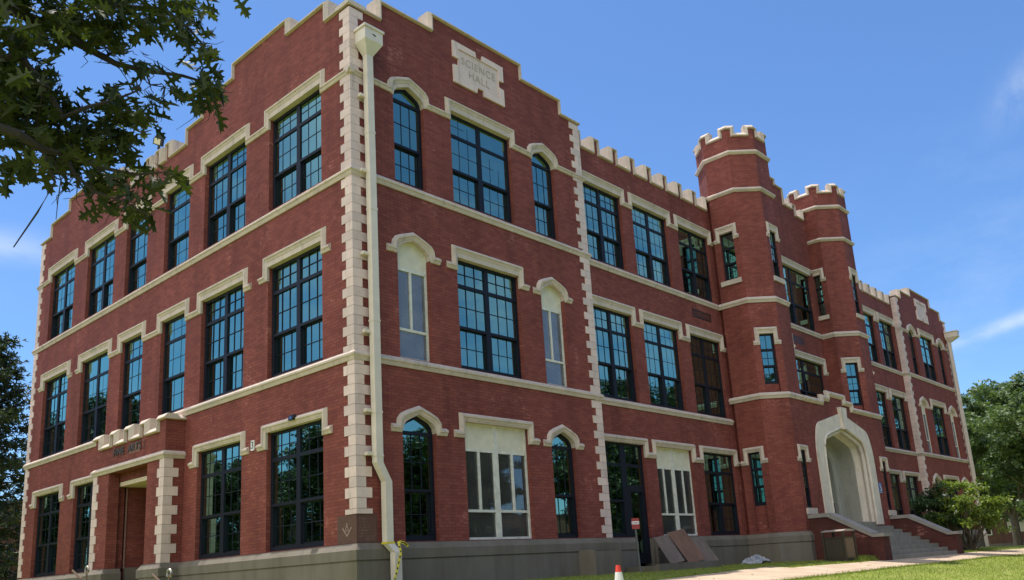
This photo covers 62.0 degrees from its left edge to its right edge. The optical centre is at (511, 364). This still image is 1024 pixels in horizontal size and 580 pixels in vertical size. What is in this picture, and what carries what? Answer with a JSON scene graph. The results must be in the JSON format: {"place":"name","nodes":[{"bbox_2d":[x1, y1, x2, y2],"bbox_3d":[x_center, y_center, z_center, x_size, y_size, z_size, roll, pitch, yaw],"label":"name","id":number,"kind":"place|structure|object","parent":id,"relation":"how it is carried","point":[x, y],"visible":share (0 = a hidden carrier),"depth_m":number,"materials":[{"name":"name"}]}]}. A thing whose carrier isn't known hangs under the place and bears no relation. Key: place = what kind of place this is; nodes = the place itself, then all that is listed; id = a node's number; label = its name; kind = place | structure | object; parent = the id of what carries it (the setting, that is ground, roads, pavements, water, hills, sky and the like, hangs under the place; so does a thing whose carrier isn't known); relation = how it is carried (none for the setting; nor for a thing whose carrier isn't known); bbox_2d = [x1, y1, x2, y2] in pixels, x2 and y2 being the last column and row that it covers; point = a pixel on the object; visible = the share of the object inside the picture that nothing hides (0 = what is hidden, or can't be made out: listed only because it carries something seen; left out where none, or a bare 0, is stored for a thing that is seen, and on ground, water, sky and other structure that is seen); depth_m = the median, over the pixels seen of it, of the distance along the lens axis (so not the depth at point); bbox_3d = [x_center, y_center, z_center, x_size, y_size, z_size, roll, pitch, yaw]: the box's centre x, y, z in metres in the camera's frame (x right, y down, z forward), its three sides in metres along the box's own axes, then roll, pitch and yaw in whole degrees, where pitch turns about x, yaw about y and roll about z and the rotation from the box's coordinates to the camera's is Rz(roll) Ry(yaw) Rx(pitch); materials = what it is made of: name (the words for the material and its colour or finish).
{"place":"outdoors","nodes":[
{"label":"outdoors","id":0,"kind":"place"},
{"bbox_2d":[0,0,1023,500],"label":"sky","id":1,"kind":"structure","parent":0,"point":[914,109],"materials":[{"name":"blue"}]},
{"bbox_2d":[513,545,1023,579],"bbox_3d":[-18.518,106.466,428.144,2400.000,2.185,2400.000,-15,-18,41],"label":"lawn","id":2,"kind":"structure","parent":0,"point":[981,567],"depth_m":21.37,"materials":[{"name":"green plant"}]},
{"bbox_2d":[0,500,22,579],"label":"brick building","id":3,"kind":"structure","parent":2,"relation":"on","point":[4,542],"depth_m":53.32,"materials":[{"name":"brick"}]},
{"bbox_2d":[7,552,18,579],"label":"window","id":4,"kind":"structure","parent":3,"relation":"in","point":[14,568],"depth_m":53.11,"materials":[{"name":"glass"}]},
{"bbox_2d":[0,331,31,579],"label":"tree","id":5,"kind":"object","parent":2,"relation":"on","point":[14,463],"visible":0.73,"depth_m":39.38,"materials":[{"name":"green plant"}]},
{"bbox_2d":[71,566,88,579],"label":"handrail","id":6,"kind":"object","parent":2,"relation":"on","point":[85,571],"visible":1,"depth_m":23.34,"materials":[{"name":"grey metal"}]},
{"bbox_2d":[0,0,251,246],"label":"oak tree","id":7,"kind":"object","parent":2,"relation":"on","point":[27,84],"visible":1,"depth_m":5.60,"materials":[{"name":"green plant"}]},
{"bbox_2d":[151,568,172,579],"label":"handrail","id":8,"kind":"object","parent":2,"relation":"on","point":[167,575],"visible":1,"depth_m":19.93,"materials":[{"name":"silver metal"}]},
{"bbox_2d":[17,0,988,579],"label":"school hall","id":9,"kind":"structure","parent":2,"relation":"on","point":[461,304],"depth_m":23.35,"materials":[{"name":"red brick"}]},
{"bbox_2d":[34,491,59,576],"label":"window","id":10,"kind":"structure","parent":9,"relation":"in","point":[49,504],"depth_m":28.36,"materials":[{"name":"black glass"}]},
{"bbox_2d":[42,372,67,457],"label":"window","id":11,"kind":"structure","parent":9,"relation":"in","point":[56,399],"depth_m":29.31,"materials":[{"name":"black"}]},
{"bbox_2d":[51,263,75,338],"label":"window","id":12,"kind":"structure","parent":9,"relation":"in","point":[64,280],"depth_m":30.27,"materials":[{"name":"black"}]},
{"bbox_2d":[73,482,92,572],"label":"window","id":13,"kind":"structure","parent":9,"relation":"in","point":[81,545],"depth_m":26.45,"materials":[{"name":"black glass"}]},
{"bbox_2d":[80,352,108,444],"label":"window","id":14,"kind":"structure","parent":9,"relation":"in","point":[96,369],"depth_m":27.15,"materials":[{"name":"black"}]},
{"bbox_2d":[88,234,115,316],"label":"window","id":15,"kind":"structure","parent":9,"relation":"in","point":[103,255],"depth_m":28.11,"materials":[{"name":"black"}]},
{"bbox_2d":[113,439,144,456],"bbox_3d":[-10.490,2.322,23.311,1.935,0.276,0.052,-15,-18,41],"label":"wall sign","id":16,"kind":"object","parent":9,"relation":"attached to","point":[134,447],"visible":1,"depth_m":23.19,"materials":[{"name":"metal"}]},
{"bbox_2d":[121,335,142,428],"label":"window","id":17,"kind":"structure","parent":9,"relation":"in","point":[134,347],"depth_m":25.41,"materials":[{"name":"black"}]},
{"bbox_2d":[128,212,148,293],"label":"window","id":18,"kind":"structure","parent":9,"relation":"in","point":[138,243],"depth_m":26.37,"materials":[{"name":"black"}]},
{"bbox_2d":[153,135,163,148],"bbox_3d":[-10.718,-6.768,25.826,0.330,0.500,0.094,20,15,16],"label":"floodlight","id":19,"kind":"object","parent":9,"relation":"on","point":[159,142],"visible":0.68,"depth_m":25.79,"materials":[{"name":"white metal"}]},
{"bbox_2d":[162,313,185,414],"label":"window","id":20,"kind":"structure","parent":9,"relation":"in","point":[175,329],"depth_m":23.68,"materials":[{"name":"black"}]},
{"bbox_2d":[167,183,189,270],"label":"window","id":21,"kind":"structure","parent":9,"relation":"in","point":[178,242],"depth_m":24.66,"materials":[{"name":"black"}]},
{"bbox_2d":[199,442,241,558],"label":"window","id":22,"kind":"structure","parent":9,"relation":"in","point":[220,502],"depth_m":20.95,"materials":[{"name":"black glass"}]},
{"bbox_2d":[203,284,243,400],"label":"window","id":23,"kind":"structure","parent":9,"relation":"in","point":[224,317],"depth_m":21.91,"materials":[{"name":"black"}]},
{"bbox_2d":[207,142,246,247],"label":"window","id":24,"kind":"structure","parent":9,"relation":"in","point":[227,176],"depth_m":22.88,"materials":[{"name":"black"}]},
{"bbox_2d":[251,440,254,450],"bbox_3d":[-6.080,1.909,19.965,0.135,0.240,0.035,-15,-18,41],"label":"number plate","id":25,"kind":"object","parent":9,"relation":"attached to","point":[252,445],"visible":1,"depth_m":19.94,"materials":[{"name":"white paint"}]},
{"bbox_2d":[288,414,295,420],"bbox_3d":[-4.865,1.183,18.826,0.220,0.110,0.086,-15,-18,41],"label":"security lamp","id":26,"kind":"object","parent":9,"relation":"on","point":[291,417],"visible":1,"depth_m":18.78,"materials":[{"name":"black metal"}]},
{"bbox_2d":[270,420,323,551],"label":"window","id":27,"kind":"structure","parent":9,"relation":"in","point":[297,480],"depth_m":18.79,"materials":[{"name":"black"}]},
{"bbox_2d":[271,245,322,377],"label":"window","id":28,"kind":"structure","parent":9,"relation":"in","point":[297,333],"depth_m":19.75,"materials":[{"name":"black"}]},
{"bbox_2d":[273,89,320,208],"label":"window","id":29,"kind":"structure","parent":9,"relation":"in","point":[296,133],"depth_m":20.72,"materials":[{"name":"black"}]},
{"bbox_2d":[337,514,377,544],"bbox_3d":[-3.145,3.362,17.295,0.666,0.562,0.514,-15,-18,41],"label":"corner inscription","id":30,"kind":"object","parent":9,"relation":"on","point":[358,528],"visible":1,"depth_m":17.09,"materials":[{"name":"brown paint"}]},
{"bbox_2d":[381,541,408,579],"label":"caution tape","id":31,"kind":"object","parent":9,"relation":"attached to","point":[400,554],"visible":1,"depth_m":17.10,"materials":[{"name":"yellow plastic"}]},
{"bbox_2d":[393,90,422,189],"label":"window","id":32,"kind":"structure","parent":9,"relation":"in","point":[406,110],"depth_m":20.48,"materials":[{"name":"black"}]},
{"bbox_2d":[397,243,429,361],"bbox_3d":[-2.329,-1.437,19.464,0.110,2.835,0.960,-15,-18,41],"label":"window","id":33,"kind":"structure","parent":9,"relation":"in","point":[411,261],"depth_m":19.61,"materials":[{"name":"white wood"}]},
{"bbox_2d":[403,416,435,540],"bbox_3d":[-2.092,2.467,18.516,0.110,2.725,0.960,-15,-18,41],"label":"window","id":34,"kind":"structure","parent":9,"relation":"in","point":[419,494],"depth_m":18.55,"materials":[{"name":"black glass"}]},
{"bbox_2d":[450,114,511,222],"bbox_3d":[-0.873,-5.044,22.221,0.110,2.520,2.230,-15,-18,41],"label":"window","id":35,"kind":"structure","parent":9,"relation":"in","point":[479,156],"depth_m":22.25,"materials":[{"name":"black"}]},
{"bbox_2d":[457,260,521,378],"bbox_3d":[-0.632,-1.072,21.257,0.110,2.770,2.230,-15,-18,41],"label":"window","id":36,"kind":"structure","parent":9,"relation":"in","point":[488,316],"depth_m":21.29,"materials":[{"name":"black"}]},
{"bbox_2d":[465,423,531,539],"bbox_3d":[-0.377,2.823,20.293,0.160,2.730,2.270,-15,-18,41],"label":"window","id":37,"kind":"structure","parent":9,"relation":"in","point":[492,440],"depth_m":20.39,"materials":[{"name":"white wood"}]},
{"bbox_2d":[531,153,555,239],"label":"window","id":38,"kind":"structure","parent":9,"relation":"in","point":[542,186],"depth_m":24.07,"materials":[{"name":"black"}]},
{"bbox_2d":[541,286,566,386],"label":"window","id":39,"kind":"structure","parent":9,"relation":"in","point":[550,300],"depth_m":23.19,"materials":[{"name":"beige glass"}]},
{"bbox_2d":[552,434,577,537],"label":"window","id":40,"kind":"structure","parent":9,"relation":"in","point":[566,514],"depth_m":22.15,"materials":[{"name":"black glass"}]},
{"bbox_2d":[583,182,623,269],"bbox_3d":[2.722,-4.249,26.395,0.110,2.520,2.050,-15,-18,41],"label":"window","id":41,"kind":"structure","parent":9,"relation":"in","point":[601,208],"depth_m":26.51,"materials":[{"name":"black"}]},
{"bbox_2d":[593,306,636,401],"bbox_3d":[2.963,-0.276,25.430,0.110,2.770,2.050,-15,-18,41],"label":"window","id":42,"kind":"structure","parent":9,"relation":"in","point":[612,329],"depth_m":25.54,"materials":[{"name":"black"}]},
{"bbox_2d":[605,441,651,562],"bbox_3d":[3.221,3.968,24.400,0.110,3.440,2.050,-15,-18,41],"label":"door","id":43,"kind":"structure","parent":9,"relation":"in","point":[627,496],"depth_m":24.58,"materials":[{"name":"black"}]},
{"bbox_2d":[632,205,670,286],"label":"window","id":44,"kind":"structure","parent":9,"relation":"in","point":[649,231],"depth_m":28.41,"materials":[{"name":"black"}]},
{"bbox_2d":[644,321,683,410],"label":"window","id":45,"kind":"structure","parent":9,"relation":"in","point":[665,387],"depth_m":27.43,"materials":[{"name":"black"}]},
{"bbox_2d":[656,447,697,535],"bbox_3d":[5.036,3.976,26.397,0.160,2.730,2.140,-15,-18,41],"label":"window","id":46,"kind":"structure","parent":9,"relation":"in","point":[672,460],"depth_m":26.55,"materials":[{"name":"white wood"}]},
{"bbox_2d":[677,227,711,301],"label":"window","id":47,"kind":"structure","parent":9,"relation":"in","point":[693,256],"depth_m":30.41,"materials":[{"name":"black glass"}]},
{"bbox_2d":[690,335,725,417],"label":"window","id":48,"kind":"structure","parent":9,"relation":"in","point":[704,353],"depth_m":29.44,"materials":[{"name":"black"}]},
{"bbox_2d":[703,452,739,534],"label":"window","id":49,"kind":"structure","parent":9,"relation":"in","point":[722,506],"depth_m":28.48,"materials":[{"name":"black glass"}]},
{"bbox_2d":[721,232,737,280],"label":"window","id":50,"kind":"structure","parent":9,"relation":"in","point":[727,241],"depth_m":30.91,"materials":[{"name":"black"}]},
{"bbox_2d":[749,452,765,505],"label":"window","id":51,"kind":"structure","parent":9,"relation":"in","point":[755,464],"depth_m":29.00,"materials":[{"name":"black"}]},
{"bbox_2d":[759,334,778,383],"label":"window","id":52,"kind":"structure","parent":9,"relation":"in","point":[766,340],"depth_m":29.68,"materials":[{"name":"black"}]},
{"bbox_2d":[770,231,779,276],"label":"window","id":53,"kind":"structure","parent":9,"relation":"in","point":[772,240],"depth_m":30.99,"materials":[{"name":"black glass"}]},
{"bbox_2d":[782,265,814,330],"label":"window","id":54,"kind":"structure","parent":9,"relation":"in","point":[796,283],"depth_m":35.24,"materials":[{"name":"black glass"}]},
{"bbox_2d":[801,450,811,507],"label":"window","id":55,"kind":"structure","parent":9,"relation":"in","point":[803,462],"depth_m":29.05,"materials":[{"name":"black glass"}]},
{"bbox_2d":[795,357,823,396],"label":"window","id":56,"kind":"structure","parent":9,"relation":"in","point":[809,373],"depth_m":34.34,"materials":[{"name":"black glass"}]},
{"bbox_2d":[814,276,825,315],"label":"window","id":57,"kind":"structure","parent":9,"relation":"in","point":[819,291],"depth_m":36.29,"materials":[{"name":"black"}]},
{"bbox_2d":[845,363,862,405],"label":"window","id":58,"kind":"structure","parent":9,"relation":"in","point":[851,368],"depth_m":35.15,"materials":[{"name":"black"}]},
{"bbox_2d":[852,275,859,313],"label":"window","id":59,"kind":"structure","parent":9,"relation":"in","point":[853,279],"depth_m":36.47,"materials":[{"name":"black glass"}]},
{"bbox_2d":[863,313,878,362],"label":"window","id":60,"kind":"structure","parent":9,"relation":"in","point":[868,322],"depth_m":42.53,"materials":[{"name":"black"}]},
{"bbox_2d":[878,482,882,492],"bbox_3d":[14.626,4.904,33.785,0.028,0.420,0.340,-15,-18,41],"label":"access sign","id":61,"kind":"object","parent":9,"relation":"attached to","point":[880,487],"visible":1,"depth_m":33.76,"materials":[{"name":"blue paint"}]},
{"bbox_2d":[876,391,892,447],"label":"window","id":62,"kind":"structure","parent":9,"relation":"in","point":[880,396],"depth_m":41.56,"materials":[{"name":"black"}]},
{"bbox_2d":[882,461,891,509],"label":"window","id":63,"kind":"structure","parent":9,"relation":"in","point":[884,472],"depth_m":34.53,"materials":[{"name":"black glass"}]},
{"bbox_2d":[879,320,896,369],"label":"window","id":64,"kind":"structure","parent":9,"relation":"in","point":[885,331],"depth_m":44.20,"materials":[{"name":"black"}]},
{"bbox_2d":[890,474,903,514],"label":"window","id":65,"kind":"structure","parent":9,"relation":"in","point":[894,479],"depth_m":40.67,"materials":[{"name":"black"}]},
{"bbox_2d":[891,396,910,450],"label":"window","id":66,"kind":"structure","parent":9,"relation":"in","point":[897,403],"depth_m":43.23,"materials":[{"name":"black"}]},
{"bbox_2d":[908,331,918,374],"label":"window","id":67,"kind":"structure","parent":9,"relation":"in","point":[910,336],"depth_m":46.24,"materials":[{"name":"black glass"}]},
{"bbox_2d":[905,476,921,515],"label":"window","id":68,"kind":"structure","parent":9,"relation":"in","point":[911,484],"depth_m":42.30,"materials":[{"name":"black glass"}]},
{"bbox_2d":[921,403,931,452],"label":"window","id":69,"kind":"structure","parent":9,"relation":"in","point":[923,409],"depth_m":45.36,"materials":[{"name":"beige glass"}]},
{"bbox_2d":[920,336,936,381],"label":"window","id":70,"kind":"structure","parent":9,"relation":"in","point":[925,343],"depth_m":48.09,"materials":[{"name":"black"}]},
{"bbox_2d":[932,406,949,455],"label":"window","id":71,"kind":"structure","parent":9,"relation":"in","point":[942,439],"depth_m":47.11,"materials":[{"name":"black glass"}]},
{"bbox_2d":[938,345,946,384],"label":"window","id":72,"kind":"structure","parent":9,"relation":"in","point":[939,350],"depth_m":49.84,"materials":[{"name":"black"}]},
{"bbox_2d":[946,479,962,529],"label":"window","id":73,"kind":"structure","parent":9,"relation":"in","point":[955,492],"depth_m":46.34,"materials":[{"name":"black glass"}]},
{"bbox_2d":[950,413,959,457],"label":"window","id":74,"kind":"structure","parent":9,"relation":"in","point":[951,416],"depth_m":48.95,"materials":[{"name":"beige glass"}]},
{"bbox_2d":[579,549,622,575],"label":"concrete block","id":75,"kind":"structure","parent":2,"relation":"on","point":[592,562],"depth_m":21.49,"materials":[{"name":"grey concrete"}]},
{"bbox_2d":[615,565,623,579],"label":"traffic cone","id":76,"kind":"object","parent":2,"relation":"on","point":[618,574],"visible":1,"depth_m":11.37,"materials":[{"name":"white plastic"}]},
{"bbox_2d":[631,518,640,572],"bbox_3d":[3.283,4.776,22.332,0.210,1.451,0.074,0,-14,-13],"label":"post sign","id":77,"kind":"object","parent":2,"relation":"on","point":[635,523],"visible":0.94,"depth_m":22.40,"materials":[{"name":"red metal"}]},
{"bbox_2d":[627,560,721,571],"bbox_3d":[4.638,5.875,23.993,1.050,0.540,3.300,-15,-18,41],"label":"concrete slab","id":78,"kind":"object","parent":2,"relation":"on","point":[682,565],"depth_m":23.17,"materials":[{"name":"concrete"}]},
{"bbox_2d":[654,535,684,562],"bbox_3d":[4.454,5.244,24.117,0.720,0.880,0.019,3,-44,-48],"label":"plywood board","id":79,"kind":"object","parent":78,"relation":"on","point":[670,551],"visible":0.86,"depth_m":24.10,"materials":[{"name":"grey wood"}]},
{"bbox_2d":[667,529,705,561],"bbox_3d":[5.080,5.291,24.786,0.920,1.090,0.020,1,-46,-48],"label":"plywood board","id":80,"kind":"object","parent":78,"relation":"on","point":[687,547],"visible":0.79,"depth_m":24.77,"materials":[{"name":"brown wood"}]},
{"bbox_2d":[692,538,718,560],"bbox_3d":[5.806,5.659,25.506,0.800,0.980,0.018,3,-46,-48],"label":"plywood board","id":81,"kind":"object","parent":2,"relation":"on","point":[701,544],"visible":0.57,"depth_m":25.61,"materials":[{"name":"grey wood"}]},
{"bbox_2d":[741,554,771,563],"bbox_3d":[7.813,6.226,27.241,0.730,0.295,1.481,-15,-18,41],"label":"crumpled sheet","id":82,"kind":"object","parent":2,"relation":"on","point":[755,559],"visible":0.92,"depth_m":26.94,"materials":[{"name":"plastic"}]},
{"bbox_2d":[821,529,858,560],"bbox_3d":[10.101,5.584,26.249,0.738,0.950,0.738,9,-18,-41],"label":"litter bin","id":83,"kind":"object","parent":2,"relation":"on","point":[843,548],"visible":0.93,"depth_m":26.03,"materials":[{"name":"brown metal"}]},
{"bbox_2d":[909,482,978,540],"bbox_3d":[18.692,6.695,37.037,2.777,3.051,2.627,0,-14,-15],"label":"flowering shrub","id":84,"kind":"object","parent":2,"relation":"on","point":[917,504],"visible":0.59,"depth_m":36.83,"materials":[{"name":"green plant"}]},
{"bbox_2d":[922,479,1015,549],"bbox_3d":[19.530,6.453,36.566,3.987,3.249,3.676,-15,-18,41],"label":"ornamental tree","id":85,"kind":"object","parent":2,"relation":"on","point":[990,518],"visible":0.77,"depth_m":35.92,"materials":[{"name":"green plant"}]},
{"bbox_2d":[961,392,1023,509],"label":"shade tree","id":86,"kind":"object","parent":2,"relation":"on","point":[980,449],"visible":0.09,"depth_m":66.60,"materials":[{"name":"green plant"}]},
{"bbox_2d":[964,378,1023,545],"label":"shade tree","id":87,"kind":"object","parent":2,"relation":"on","point":[988,392],"visible":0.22,"depth_m":75.51,"materials":[{"name":"green plant"}]},
{"bbox_2d":[966,370,1023,516],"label":"shade tree","id":88,"kind":"object","parent":2,"relation":"on","point":[1009,446],"visible":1,"depth_m":61.69,"materials":[{"name":"green plant"}]},
{"bbox_2d":[975,472,1023,545],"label":"brick building","id":89,"kind":"structure","parent":2,"relation":"on","point":[995,538],"depth_m":79.45,"materials":[{"name":"brick"}]},
{"bbox_2d":[985,527,992,534],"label":"window","id":90,"kind":"structure","parent":89,"relation":"in","point":[990,532],"depth_m":80.24,"materials":[{"name":"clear glass"}]},
{"bbox_2d":[1007,517,1023,531],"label":"window","id":91,"kind":"structure","parent":89,"relation":"in","point":[1021,524],"depth_m":78.56,"materials":[{"name":"white glass"}]},
{"bbox_2d":[661,549,1023,579],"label":"footpath","id":92,"kind":"structure","parent":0,"point":[768,573],"depth_m":21.88,"materials":[{"name":"concrete"}]}
]}

